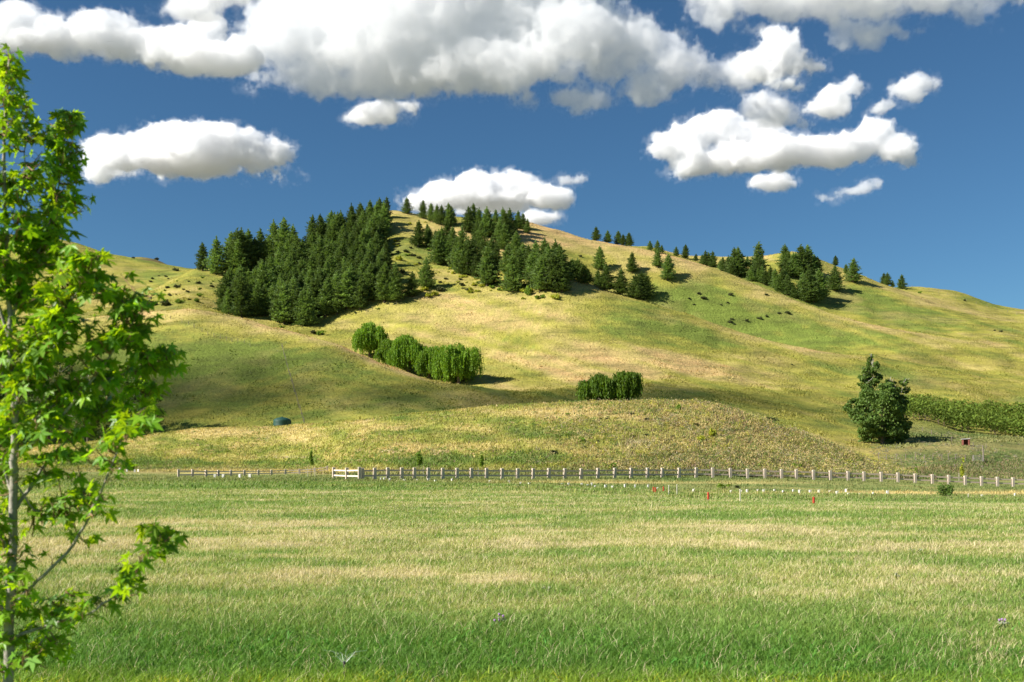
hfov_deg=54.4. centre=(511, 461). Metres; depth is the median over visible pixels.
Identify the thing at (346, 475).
rail fence
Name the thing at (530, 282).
pine tree
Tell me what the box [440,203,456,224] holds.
pine tree
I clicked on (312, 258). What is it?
pine tree
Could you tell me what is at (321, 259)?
pine tree
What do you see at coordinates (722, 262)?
pine tree
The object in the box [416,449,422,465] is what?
sapling
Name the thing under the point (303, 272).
pine tree
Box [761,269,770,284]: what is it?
pine tree
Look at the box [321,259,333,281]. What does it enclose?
pine tree
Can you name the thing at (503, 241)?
pine tree
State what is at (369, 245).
pine tree
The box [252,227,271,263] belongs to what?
pine tree
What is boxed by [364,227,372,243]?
pine tree
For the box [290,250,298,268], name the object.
pine tree
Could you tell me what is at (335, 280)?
pine tree
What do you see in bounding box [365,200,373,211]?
pine tree
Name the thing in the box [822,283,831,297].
pine tree
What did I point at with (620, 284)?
pine tree
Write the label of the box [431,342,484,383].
willow tree
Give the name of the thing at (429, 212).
pine tree
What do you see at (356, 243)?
pine tree
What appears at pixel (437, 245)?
pine tree
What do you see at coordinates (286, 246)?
pine tree
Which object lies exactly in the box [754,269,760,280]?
pine tree
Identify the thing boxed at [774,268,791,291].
pine tree
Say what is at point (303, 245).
pine tree
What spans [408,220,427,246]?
pine tree
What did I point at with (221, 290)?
pine tree
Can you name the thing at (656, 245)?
pine tree
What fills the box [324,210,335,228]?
pine tree
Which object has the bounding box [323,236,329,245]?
pine tree
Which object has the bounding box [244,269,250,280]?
pine tree
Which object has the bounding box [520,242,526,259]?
pine tree
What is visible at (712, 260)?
pine tree
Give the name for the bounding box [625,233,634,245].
pine tree
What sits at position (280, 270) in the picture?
pine tree
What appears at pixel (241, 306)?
pine tree
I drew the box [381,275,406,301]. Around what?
pine tree
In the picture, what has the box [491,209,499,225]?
pine tree
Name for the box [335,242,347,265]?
pine tree
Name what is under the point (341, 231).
pine tree
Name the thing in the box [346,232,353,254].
pine tree
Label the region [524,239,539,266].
pine tree
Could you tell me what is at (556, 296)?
shrub
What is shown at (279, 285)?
pine tree
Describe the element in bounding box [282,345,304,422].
wire fence
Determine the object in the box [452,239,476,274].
pine tree
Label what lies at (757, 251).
pine tree
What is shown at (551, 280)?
pine tree
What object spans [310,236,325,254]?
pine tree
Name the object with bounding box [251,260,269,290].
pine tree
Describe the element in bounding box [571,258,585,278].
pine tree
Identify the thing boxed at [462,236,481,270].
pine tree
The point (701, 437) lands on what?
shrub
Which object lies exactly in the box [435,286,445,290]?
shrub
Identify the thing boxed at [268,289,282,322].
pine tree
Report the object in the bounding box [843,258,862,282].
pine tree
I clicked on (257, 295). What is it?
pine tree
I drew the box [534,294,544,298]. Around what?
shrub
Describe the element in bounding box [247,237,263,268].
pine tree
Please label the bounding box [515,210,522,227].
pine tree
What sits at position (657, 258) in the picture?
pine tree
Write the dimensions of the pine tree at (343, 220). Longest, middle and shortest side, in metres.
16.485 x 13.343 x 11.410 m
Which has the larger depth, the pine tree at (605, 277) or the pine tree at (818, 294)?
the pine tree at (818, 294)
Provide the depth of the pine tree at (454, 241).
464.47 m
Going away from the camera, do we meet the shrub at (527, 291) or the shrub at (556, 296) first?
the shrub at (556, 296)
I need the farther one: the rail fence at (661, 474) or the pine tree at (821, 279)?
the pine tree at (821, 279)
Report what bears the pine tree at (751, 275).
on the hills at (554, 334)
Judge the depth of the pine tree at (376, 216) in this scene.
512.26 m
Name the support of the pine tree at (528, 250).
on the hills at (554, 334)
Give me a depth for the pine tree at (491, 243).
467.61 m
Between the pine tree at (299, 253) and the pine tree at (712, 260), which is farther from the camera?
the pine tree at (712, 260)
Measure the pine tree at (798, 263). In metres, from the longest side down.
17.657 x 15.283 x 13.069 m
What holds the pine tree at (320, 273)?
on the hills at (554, 334)
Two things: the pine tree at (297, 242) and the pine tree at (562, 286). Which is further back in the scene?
the pine tree at (297, 242)
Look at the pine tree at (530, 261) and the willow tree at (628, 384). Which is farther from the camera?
the pine tree at (530, 261)
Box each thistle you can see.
[492,613,505,624]
[996,618,1008,626]
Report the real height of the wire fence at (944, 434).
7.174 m
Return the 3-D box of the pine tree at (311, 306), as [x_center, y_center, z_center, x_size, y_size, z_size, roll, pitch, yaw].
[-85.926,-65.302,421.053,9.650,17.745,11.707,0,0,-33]
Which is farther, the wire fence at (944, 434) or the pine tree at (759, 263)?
the pine tree at (759, 263)
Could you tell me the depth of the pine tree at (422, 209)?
548.03 m
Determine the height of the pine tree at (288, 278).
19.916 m
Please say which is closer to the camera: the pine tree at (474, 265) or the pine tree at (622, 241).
the pine tree at (474, 265)
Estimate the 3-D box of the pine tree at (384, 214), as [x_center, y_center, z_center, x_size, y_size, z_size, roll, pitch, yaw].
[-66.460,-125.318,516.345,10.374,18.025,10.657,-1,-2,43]
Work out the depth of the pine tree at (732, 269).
620.14 m
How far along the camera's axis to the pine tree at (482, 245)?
468.36 m
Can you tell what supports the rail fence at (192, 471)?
on the field
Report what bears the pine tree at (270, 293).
on the hills at (554, 334)
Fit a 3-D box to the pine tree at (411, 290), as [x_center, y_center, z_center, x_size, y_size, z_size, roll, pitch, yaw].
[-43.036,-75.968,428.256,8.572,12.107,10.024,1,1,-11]
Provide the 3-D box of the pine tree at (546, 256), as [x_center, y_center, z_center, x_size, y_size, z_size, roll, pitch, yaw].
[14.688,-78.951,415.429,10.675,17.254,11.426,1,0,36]
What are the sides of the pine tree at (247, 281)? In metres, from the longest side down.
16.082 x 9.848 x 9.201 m
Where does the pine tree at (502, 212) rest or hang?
on the hills at (554, 334)
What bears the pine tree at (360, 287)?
on the hills at (554, 334)
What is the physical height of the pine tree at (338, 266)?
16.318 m
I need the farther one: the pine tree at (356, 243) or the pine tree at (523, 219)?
the pine tree at (523, 219)
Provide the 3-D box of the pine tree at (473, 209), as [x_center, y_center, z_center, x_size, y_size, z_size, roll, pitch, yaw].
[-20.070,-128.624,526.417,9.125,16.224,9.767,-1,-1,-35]
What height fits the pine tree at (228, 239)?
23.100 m
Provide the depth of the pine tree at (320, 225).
528.01 m
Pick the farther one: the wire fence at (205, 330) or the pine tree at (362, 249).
the pine tree at (362, 249)
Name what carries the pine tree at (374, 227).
on the hills at (554, 334)
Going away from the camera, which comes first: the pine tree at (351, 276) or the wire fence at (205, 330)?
the wire fence at (205, 330)
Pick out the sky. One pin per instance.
(886, 136)
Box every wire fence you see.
[165,314,243,341]
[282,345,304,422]
[878,452,972,460]
[880,457,1023,469]
[915,427,986,447]
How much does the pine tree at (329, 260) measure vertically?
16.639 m
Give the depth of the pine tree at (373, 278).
430.81 m
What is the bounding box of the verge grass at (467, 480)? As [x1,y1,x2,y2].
[0,473,1023,502]
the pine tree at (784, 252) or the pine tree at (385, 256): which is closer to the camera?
the pine tree at (385, 256)
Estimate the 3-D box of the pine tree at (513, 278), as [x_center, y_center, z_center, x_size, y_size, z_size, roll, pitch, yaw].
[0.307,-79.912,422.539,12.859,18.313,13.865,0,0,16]
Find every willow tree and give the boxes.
[351,321,388,356]
[373,338,392,364]
[386,334,425,372]
[412,345,440,378]
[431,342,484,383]
[575,372,618,400]
[608,369,643,400]
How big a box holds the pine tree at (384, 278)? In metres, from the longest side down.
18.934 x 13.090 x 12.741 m
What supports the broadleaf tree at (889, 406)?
on the hills at (554, 334)
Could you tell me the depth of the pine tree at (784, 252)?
654.80 m
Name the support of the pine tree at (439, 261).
on the hills at (554, 334)
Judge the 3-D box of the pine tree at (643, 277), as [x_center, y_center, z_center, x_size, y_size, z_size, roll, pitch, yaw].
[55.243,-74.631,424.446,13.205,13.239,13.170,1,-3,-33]
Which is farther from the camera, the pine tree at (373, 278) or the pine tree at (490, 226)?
the pine tree at (490, 226)
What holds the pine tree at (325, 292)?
on the hills at (554, 334)
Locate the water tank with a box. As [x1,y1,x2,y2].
[273,417,290,425]
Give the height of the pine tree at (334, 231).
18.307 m
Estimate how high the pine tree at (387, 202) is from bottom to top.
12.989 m
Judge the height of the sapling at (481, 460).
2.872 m
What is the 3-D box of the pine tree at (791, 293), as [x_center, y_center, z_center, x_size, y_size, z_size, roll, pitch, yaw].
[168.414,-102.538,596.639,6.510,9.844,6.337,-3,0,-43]
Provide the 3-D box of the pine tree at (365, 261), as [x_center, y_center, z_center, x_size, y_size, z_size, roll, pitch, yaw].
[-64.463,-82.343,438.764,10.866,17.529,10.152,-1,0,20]
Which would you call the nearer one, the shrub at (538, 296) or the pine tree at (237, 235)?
the shrub at (538, 296)
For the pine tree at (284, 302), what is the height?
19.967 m
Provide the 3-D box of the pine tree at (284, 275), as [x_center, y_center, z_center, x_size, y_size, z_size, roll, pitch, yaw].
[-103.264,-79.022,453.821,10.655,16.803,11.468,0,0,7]
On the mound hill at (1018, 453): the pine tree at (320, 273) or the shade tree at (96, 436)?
the shade tree at (96, 436)
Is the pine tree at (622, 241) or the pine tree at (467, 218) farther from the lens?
the pine tree at (622, 241)
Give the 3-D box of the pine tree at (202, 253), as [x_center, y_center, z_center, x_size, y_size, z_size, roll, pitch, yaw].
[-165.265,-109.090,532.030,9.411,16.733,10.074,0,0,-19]
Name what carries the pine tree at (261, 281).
on the hills at (554, 334)
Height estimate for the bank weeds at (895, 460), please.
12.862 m
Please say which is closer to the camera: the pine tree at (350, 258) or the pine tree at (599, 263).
the pine tree at (350, 258)
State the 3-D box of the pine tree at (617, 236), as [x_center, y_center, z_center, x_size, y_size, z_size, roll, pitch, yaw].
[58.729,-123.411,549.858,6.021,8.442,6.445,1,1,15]
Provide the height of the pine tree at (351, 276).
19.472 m
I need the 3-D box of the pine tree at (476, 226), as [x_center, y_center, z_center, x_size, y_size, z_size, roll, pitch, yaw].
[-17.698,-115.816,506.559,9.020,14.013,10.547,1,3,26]
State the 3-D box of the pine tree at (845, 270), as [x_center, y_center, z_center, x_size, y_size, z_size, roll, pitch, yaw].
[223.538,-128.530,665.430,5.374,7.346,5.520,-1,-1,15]
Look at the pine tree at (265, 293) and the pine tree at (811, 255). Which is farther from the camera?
the pine tree at (811, 255)
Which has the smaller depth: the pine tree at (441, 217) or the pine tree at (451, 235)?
the pine tree at (451, 235)
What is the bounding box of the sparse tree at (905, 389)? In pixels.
[885,378,910,403]
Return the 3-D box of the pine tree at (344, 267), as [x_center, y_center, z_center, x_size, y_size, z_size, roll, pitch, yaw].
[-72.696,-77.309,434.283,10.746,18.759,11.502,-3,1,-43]
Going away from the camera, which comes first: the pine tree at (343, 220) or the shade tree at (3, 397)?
the shade tree at (3, 397)
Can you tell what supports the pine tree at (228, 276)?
on the hills at (554, 334)
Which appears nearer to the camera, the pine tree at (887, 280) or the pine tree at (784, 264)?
the pine tree at (784, 264)
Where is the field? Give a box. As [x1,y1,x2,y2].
[0,473,1023,681]
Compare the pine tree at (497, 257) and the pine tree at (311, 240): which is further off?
the pine tree at (311, 240)
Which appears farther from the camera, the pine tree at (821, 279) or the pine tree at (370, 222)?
the pine tree at (821, 279)
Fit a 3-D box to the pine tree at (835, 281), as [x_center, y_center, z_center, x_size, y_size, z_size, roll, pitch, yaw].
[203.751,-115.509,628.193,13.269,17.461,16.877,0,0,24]
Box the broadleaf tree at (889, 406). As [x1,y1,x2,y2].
[842,382,912,443]
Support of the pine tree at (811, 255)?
on the hills at (554, 334)
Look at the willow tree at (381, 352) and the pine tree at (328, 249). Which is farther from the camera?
the pine tree at (328, 249)
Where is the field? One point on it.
(873, 485)
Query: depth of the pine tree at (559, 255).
416.14 m
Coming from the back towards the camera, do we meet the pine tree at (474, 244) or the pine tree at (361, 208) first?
the pine tree at (361, 208)
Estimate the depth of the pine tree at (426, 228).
505.26 m
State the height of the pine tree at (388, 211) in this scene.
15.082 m
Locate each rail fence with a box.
[177,466,327,476]
[332,467,360,478]
[361,467,1023,486]
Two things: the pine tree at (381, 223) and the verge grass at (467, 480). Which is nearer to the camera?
the verge grass at (467, 480)
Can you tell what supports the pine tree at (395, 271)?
on the hills at (554, 334)
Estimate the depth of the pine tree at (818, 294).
595.52 m
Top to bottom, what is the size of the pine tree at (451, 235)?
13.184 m
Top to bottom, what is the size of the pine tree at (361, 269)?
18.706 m
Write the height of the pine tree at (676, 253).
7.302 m
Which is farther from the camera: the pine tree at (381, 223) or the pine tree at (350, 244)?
the pine tree at (381, 223)
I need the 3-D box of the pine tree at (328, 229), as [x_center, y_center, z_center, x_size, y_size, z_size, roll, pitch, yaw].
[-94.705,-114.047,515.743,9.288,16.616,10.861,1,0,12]
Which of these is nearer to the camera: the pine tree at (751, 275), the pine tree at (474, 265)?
the pine tree at (474, 265)
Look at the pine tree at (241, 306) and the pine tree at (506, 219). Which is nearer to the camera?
the pine tree at (241, 306)
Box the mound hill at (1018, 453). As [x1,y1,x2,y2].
[17,402,1023,480]
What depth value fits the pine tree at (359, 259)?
449.04 m
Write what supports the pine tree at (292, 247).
on the hills at (554, 334)
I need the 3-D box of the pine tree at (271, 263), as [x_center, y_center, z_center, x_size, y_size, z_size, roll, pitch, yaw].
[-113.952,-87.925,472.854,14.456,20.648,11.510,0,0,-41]
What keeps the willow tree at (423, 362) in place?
on the hills at (554, 334)
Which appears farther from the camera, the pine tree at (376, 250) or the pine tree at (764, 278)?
the pine tree at (764, 278)
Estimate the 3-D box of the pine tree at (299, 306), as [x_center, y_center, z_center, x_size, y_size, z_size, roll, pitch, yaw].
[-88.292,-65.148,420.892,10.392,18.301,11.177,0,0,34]
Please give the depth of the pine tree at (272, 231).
539.25 m
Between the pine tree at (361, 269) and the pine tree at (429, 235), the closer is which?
the pine tree at (361, 269)
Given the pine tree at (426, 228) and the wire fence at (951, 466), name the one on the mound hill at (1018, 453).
the wire fence at (951, 466)
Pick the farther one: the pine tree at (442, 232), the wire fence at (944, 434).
the pine tree at (442, 232)
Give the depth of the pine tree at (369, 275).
429.07 m
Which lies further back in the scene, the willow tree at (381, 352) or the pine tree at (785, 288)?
the pine tree at (785, 288)
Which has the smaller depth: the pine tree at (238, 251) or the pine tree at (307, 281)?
the pine tree at (307, 281)
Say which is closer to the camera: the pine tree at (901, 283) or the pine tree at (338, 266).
the pine tree at (338, 266)
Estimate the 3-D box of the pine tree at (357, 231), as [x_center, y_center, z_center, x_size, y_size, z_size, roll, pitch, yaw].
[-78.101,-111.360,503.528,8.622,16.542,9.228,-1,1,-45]
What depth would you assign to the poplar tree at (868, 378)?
226.59 m
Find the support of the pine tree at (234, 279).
on the hills at (554, 334)
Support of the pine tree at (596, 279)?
on the hills at (554, 334)
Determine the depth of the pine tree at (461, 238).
456.70 m
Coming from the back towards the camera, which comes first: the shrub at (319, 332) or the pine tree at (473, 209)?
the pine tree at (473, 209)
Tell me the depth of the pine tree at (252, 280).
459.49 m
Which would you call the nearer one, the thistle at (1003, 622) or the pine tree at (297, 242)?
the thistle at (1003, 622)
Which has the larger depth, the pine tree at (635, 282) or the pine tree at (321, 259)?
the pine tree at (321, 259)
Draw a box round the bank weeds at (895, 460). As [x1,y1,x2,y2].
[867,426,1023,474]
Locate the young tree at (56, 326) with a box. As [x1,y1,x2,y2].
[0,43,190,681]
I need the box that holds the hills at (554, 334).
[0,210,1023,459]
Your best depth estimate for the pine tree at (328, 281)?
431.42 m
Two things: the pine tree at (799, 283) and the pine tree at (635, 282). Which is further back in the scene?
the pine tree at (799, 283)
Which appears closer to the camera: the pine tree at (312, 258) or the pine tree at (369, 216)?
the pine tree at (312, 258)
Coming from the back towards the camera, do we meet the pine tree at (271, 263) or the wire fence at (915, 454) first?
the pine tree at (271, 263)
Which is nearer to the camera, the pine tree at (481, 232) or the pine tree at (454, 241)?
the pine tree at (454, 241)
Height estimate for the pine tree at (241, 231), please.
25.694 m
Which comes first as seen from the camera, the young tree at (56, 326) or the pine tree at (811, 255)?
the young tree at (56, 326)
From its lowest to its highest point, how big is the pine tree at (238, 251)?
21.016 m
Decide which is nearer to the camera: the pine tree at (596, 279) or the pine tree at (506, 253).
the pine tree at (506, 253)
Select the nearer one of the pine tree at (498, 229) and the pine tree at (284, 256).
the pine tree at (284, 256)
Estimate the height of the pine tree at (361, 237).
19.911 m
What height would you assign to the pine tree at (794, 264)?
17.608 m
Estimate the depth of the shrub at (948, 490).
87.57 m
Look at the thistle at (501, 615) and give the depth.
10.88 m
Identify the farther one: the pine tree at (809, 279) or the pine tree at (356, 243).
the pine tree at (809, 279)
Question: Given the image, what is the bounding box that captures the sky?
[0,0,1023,308]
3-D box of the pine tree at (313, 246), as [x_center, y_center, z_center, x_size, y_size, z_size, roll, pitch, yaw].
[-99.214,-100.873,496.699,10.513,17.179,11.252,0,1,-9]
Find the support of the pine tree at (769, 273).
on the hills at (554, 334)
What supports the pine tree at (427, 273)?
on the hills at (554, 334)
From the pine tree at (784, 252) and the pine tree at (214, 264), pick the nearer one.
the pine tree at (214, 264)
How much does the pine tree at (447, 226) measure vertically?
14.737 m
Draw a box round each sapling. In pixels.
[307,449,313,476]
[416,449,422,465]
[479,454,483,466]
[959,457,965,476]
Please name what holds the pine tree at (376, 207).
on the hills at (554, 334)
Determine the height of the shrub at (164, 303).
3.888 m
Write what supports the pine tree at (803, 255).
on the hills at (554, 334)
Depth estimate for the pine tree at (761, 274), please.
611.98 m
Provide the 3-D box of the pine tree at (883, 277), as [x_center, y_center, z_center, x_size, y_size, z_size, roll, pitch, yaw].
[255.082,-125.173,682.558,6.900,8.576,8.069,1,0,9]
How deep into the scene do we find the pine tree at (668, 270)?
505.99 m
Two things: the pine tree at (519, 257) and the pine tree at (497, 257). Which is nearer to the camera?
the pine tree at (519, 257)
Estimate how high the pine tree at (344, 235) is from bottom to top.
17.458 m
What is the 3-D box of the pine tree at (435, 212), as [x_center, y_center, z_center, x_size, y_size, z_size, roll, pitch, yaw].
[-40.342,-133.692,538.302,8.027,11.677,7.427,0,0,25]
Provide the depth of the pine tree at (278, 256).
484.27 m
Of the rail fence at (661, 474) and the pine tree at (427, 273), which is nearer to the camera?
the rail fence at (661, 474)
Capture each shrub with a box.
[160,299,171,305]
[316,330,325,334]
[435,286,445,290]
[524,286,531,295]
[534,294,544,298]
[550,293,559,298]
[696,435,705,440]
[708,427,716,435]
[717,483,730,487]
[937,482,954,495]
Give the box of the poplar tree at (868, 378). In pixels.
[857,353,882,439]
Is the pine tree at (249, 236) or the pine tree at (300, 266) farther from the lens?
the pine tree at (249, 236)
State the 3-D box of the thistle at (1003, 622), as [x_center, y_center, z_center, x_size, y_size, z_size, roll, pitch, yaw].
[5.369,1.782,10.893,0.128,0.124,0.071,0,0,44]
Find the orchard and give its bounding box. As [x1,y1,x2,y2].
[904,393,1023,436]
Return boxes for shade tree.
[0,352,38,446]
[20,333,75,444]
[66,370,112,441]
[119,358,165,434]
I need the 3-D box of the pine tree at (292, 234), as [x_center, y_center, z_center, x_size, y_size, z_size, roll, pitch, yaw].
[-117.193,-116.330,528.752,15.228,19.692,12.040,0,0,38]
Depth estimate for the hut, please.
213.59 m
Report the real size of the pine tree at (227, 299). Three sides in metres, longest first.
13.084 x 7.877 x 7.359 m
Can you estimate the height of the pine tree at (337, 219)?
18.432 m
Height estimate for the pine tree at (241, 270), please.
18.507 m
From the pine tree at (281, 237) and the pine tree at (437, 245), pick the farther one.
the pine tree at (281, 237)
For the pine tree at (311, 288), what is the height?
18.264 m
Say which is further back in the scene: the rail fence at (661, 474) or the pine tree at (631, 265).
the pine tree at (631, 265)
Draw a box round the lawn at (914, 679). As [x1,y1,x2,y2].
[705,672,1023,681]
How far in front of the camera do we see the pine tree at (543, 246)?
431.70 m
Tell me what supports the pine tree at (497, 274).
on the hills at (554, 334)
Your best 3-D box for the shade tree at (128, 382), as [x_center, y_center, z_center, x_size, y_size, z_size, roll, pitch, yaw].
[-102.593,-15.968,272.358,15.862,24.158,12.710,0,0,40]
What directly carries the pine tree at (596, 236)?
on the hills at (554, 334)
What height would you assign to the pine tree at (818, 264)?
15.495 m
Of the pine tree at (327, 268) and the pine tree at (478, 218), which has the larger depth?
the pine tree at (478, 218)
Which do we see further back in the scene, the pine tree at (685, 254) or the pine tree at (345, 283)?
the pine tree at (685, 254)
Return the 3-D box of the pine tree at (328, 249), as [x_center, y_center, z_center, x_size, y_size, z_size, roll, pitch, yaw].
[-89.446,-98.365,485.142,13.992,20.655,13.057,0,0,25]
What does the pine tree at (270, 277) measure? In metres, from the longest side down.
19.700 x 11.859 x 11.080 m
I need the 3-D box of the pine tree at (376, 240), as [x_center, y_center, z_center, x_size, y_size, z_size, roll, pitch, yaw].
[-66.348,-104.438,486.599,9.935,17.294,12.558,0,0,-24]
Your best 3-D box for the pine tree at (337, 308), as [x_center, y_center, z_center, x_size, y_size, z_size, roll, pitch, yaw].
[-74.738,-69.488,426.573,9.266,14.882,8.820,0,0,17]
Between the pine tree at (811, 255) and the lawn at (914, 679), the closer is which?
the lawn at (914, 679)
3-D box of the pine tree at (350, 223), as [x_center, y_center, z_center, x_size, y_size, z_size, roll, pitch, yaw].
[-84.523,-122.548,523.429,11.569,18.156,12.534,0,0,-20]
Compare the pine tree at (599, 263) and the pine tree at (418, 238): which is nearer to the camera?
the pine tree at (418, 238)
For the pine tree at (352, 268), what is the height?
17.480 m
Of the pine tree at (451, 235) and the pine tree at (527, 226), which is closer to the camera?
the pine tree at (451, 235)
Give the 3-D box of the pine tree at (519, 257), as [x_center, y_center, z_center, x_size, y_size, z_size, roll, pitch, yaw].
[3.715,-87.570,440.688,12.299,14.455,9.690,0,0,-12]
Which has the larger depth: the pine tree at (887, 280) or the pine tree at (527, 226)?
the pine tree at (887, 280)
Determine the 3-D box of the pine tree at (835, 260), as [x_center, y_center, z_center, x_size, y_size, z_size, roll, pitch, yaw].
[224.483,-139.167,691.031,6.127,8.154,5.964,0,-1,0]
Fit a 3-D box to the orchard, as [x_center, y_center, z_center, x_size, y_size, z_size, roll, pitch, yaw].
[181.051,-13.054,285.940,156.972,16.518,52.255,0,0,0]
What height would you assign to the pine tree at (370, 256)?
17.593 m
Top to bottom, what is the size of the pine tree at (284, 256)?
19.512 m
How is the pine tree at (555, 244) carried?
on the hills at (554, 334)
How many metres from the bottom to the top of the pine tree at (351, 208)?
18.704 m
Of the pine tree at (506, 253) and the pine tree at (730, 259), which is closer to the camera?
the pine tree at (506, 253)
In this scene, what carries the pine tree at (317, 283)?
on the hills at (554, 334)
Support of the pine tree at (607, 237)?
on the hills at (554, 334)
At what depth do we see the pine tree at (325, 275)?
442.78 m
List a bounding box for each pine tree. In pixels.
[194,243,209,270]
[201,235,227,273]
[210,274,231,310]
[219,287,233,313]
[220,227,252,272]
[221,232,234,269]
[222,269,233,296]
[223,271,251,309]
[226,227,256,270]
[226,238,249,273]
[228,274,256,317]
[233,264,246,281]
[243,229,264,270]
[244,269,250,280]
[244,278,253,309]
[246,267,256,288]
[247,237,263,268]
[249,282,264,315]
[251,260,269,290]
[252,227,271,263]
[253,267,269,297]
[257,284,270,315]
[260,269,276,289]
[263,219,278,258]
[263,282,276,313]
[265,254,278,280]
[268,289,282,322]
[269,279,282,316]
[269,280,292,323]
[271,217,291,257]
[273,244,286,258]
[273,248,282,272]
[275,252,286,273]
[276,264,284,279]
[277,254,296,275]
[281,270,287,281]
[282,240,289,255]
[284,268,293,284]
[285,224,300,246]
[286,244,296,258]
[287,277,299,310]
[287,286,315,325]
[288,285,300,322]
[290,236,303,251]
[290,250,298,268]
[291,266,298,282]
[295,245,306,263]
[295,256,309,277]
[296,273,304,289]
[299,239,308,257]
[299,269,306,278]
[299,286,322,324]
[302,214,316,242]
[302,277,322,315]
[303,266,315,285]
[303,275,310,286]
[304,231,313,246]
[305,251,317,274]
[306,232,316,252]
[306,242,315,254]
[310,214,326,243]
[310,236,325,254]
[311,276,322,309]
[313,242,325,267]
[314,252,325,273]
[314,266,324,286]
[315,279,336,316]
[316,240,334,267]
[317,275,333,308]
[320,269,330,284]
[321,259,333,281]
[323,226,331,240]
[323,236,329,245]
[323,254,335,276]
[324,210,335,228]
[325,221,340,245]
[327,282,347,314]
[329,256,337,271]
[330,261,342,280]
[330,271,340,297]
[332,212,342,237]
[332,269,359,309]
[334,212,347,230]
[334,223,348,248]
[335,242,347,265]
[337,263,347,288]
[338,230,349,247]
[341,247,356,270]
[341,265,358,304]
[343,265,355,292]
[344,212,355,233]
[345,203,355,225]
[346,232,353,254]
[347,236,361,254]
[350,275,369,309]
[352,225,360,239]
[353,203,365,226]
[353,252,362,274]
[355,210,366,227]
[355,242,367,257]
[355,261,370,298]
[357,228,371,247]
[357,255,372,276]
[361,261,379,300]
[363,214,370,229]
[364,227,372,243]
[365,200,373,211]
[365,205,373,220]
[365,238,373,260]
[365,262,382,294]
[366,216,373,231]
[366,249,376,264]
[369,211,379,224]
[370,202,379,217]
[370,220,385,245]
[370,231,383,251]
[372,261,402,302]
[373,198,382,211]
[373,245,378,260]
[375,252,383,267]
[377,216,388,242]
[378,203,391,232]
[379,249,393,272]
[381,201,392,224]
[381,240,396,263]
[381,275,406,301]
[383,196,392,216]
[384,261,404,301]
[400,197,414,213]
[403,271,420,296]
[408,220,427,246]
[416,257,437,286]
[417,200,426,218]
[423,224,431,241]
[424,203,433,221]
[425,227,433,243]
[425,228,447,262]
[429,205,439,222]
[434,204,446,224]
[434,250,443,264]
[439,226,452,248]
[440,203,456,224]
[441,239,451,263]
[443,218,451,241]
[444,225,479,272]
[447,226,456,247]
[448,236,458,268]
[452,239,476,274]
[459,206,473,232]
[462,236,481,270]
[469,204,478,228]
[469,207,482,229]
[469,222,484,241]
[469,254,482,276]
[473,243,498,286]
[474,221,489,247]
[478,240,485,263]
[479,206,495,233]
[482,236,499,263]
[485,212,495,236]
[488,254,502,283]
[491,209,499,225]
[492,220,502,243]
[492,244,502,266]
[495,207,505,224]
[495,221,510,249]
[496,244,515,271]
[496,251,526,291]
[499,211,517,239]
[506,208,518,232]
[509,231,522,254]
[514,248,526,276]
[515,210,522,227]
[517,213,527,228]
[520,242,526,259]
[521,253,535,280]
[523,219,530,232]
[523,245,532,265]
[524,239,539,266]
[526,260,538,286]
[529,254,547,291]
[534,237,550,259]
[535,252,553,290]
[538,252,561,291]
[543,244,554,257]
[547,243,575,283]
[549,259,573,292]
[551,239,566,260]
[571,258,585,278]
[572,263,594,282]
[590,226,602,240]
[591,246,606,269]
[591,269,600,284]
[594,264,617,289]
[602,230,612,242]
[612,268,630,294]
[614,231,620,243]
[619,234,627,244]
[622,274,648,298]
[623,252,640,272]
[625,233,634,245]
[626,271,655,299]
[633,273,659,297]
[647,241,653,249]
[651,249,663,266]
[653,240,661,251]
[658,254,676,280]
[673,247,678,255]
[681,244,689,258]
[699,250,709,265]
[707,251,718,266]
[719,257,724,270]
[721,247,745,274]
[723,255,728,271]
[726,261,739,276]
[727,246,748,275]
[746,265,756,280]
[747,242,769,270]
[753,256,765,277]
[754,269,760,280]
[757,266,764,282]
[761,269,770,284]
[765,266,773,286]
[768,268,777,287]
[773,272,787,289]
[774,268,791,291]
[775,244,789,265]
[777,274,794,294]
[778,256,791,275]
[785,251,790,267]
[787,252,804,277]
[788,252,805,274]
[788,282,797,295]
[790,244,817,273]
[793,268,822,300]
[794,272,805,296]
[798,282,814,301]
[803,244,817,275]
[810,277,825,302]
[812,254,822,273]
[813,268,829,297]
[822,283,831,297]
[826,265,845,290]
[832,255,838,264]
[842,264,848,272]
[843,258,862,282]
[879,273,885,283]
[883,272,891,285]
[895,274,907,288]
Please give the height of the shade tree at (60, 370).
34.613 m
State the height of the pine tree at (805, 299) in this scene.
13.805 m
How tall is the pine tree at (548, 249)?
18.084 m
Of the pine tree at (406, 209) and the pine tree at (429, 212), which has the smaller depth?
the pine tree at (429, 212)
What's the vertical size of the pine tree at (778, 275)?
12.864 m
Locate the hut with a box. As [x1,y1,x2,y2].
[962,438,969,445]
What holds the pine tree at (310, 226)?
on the hills at (554, 334)

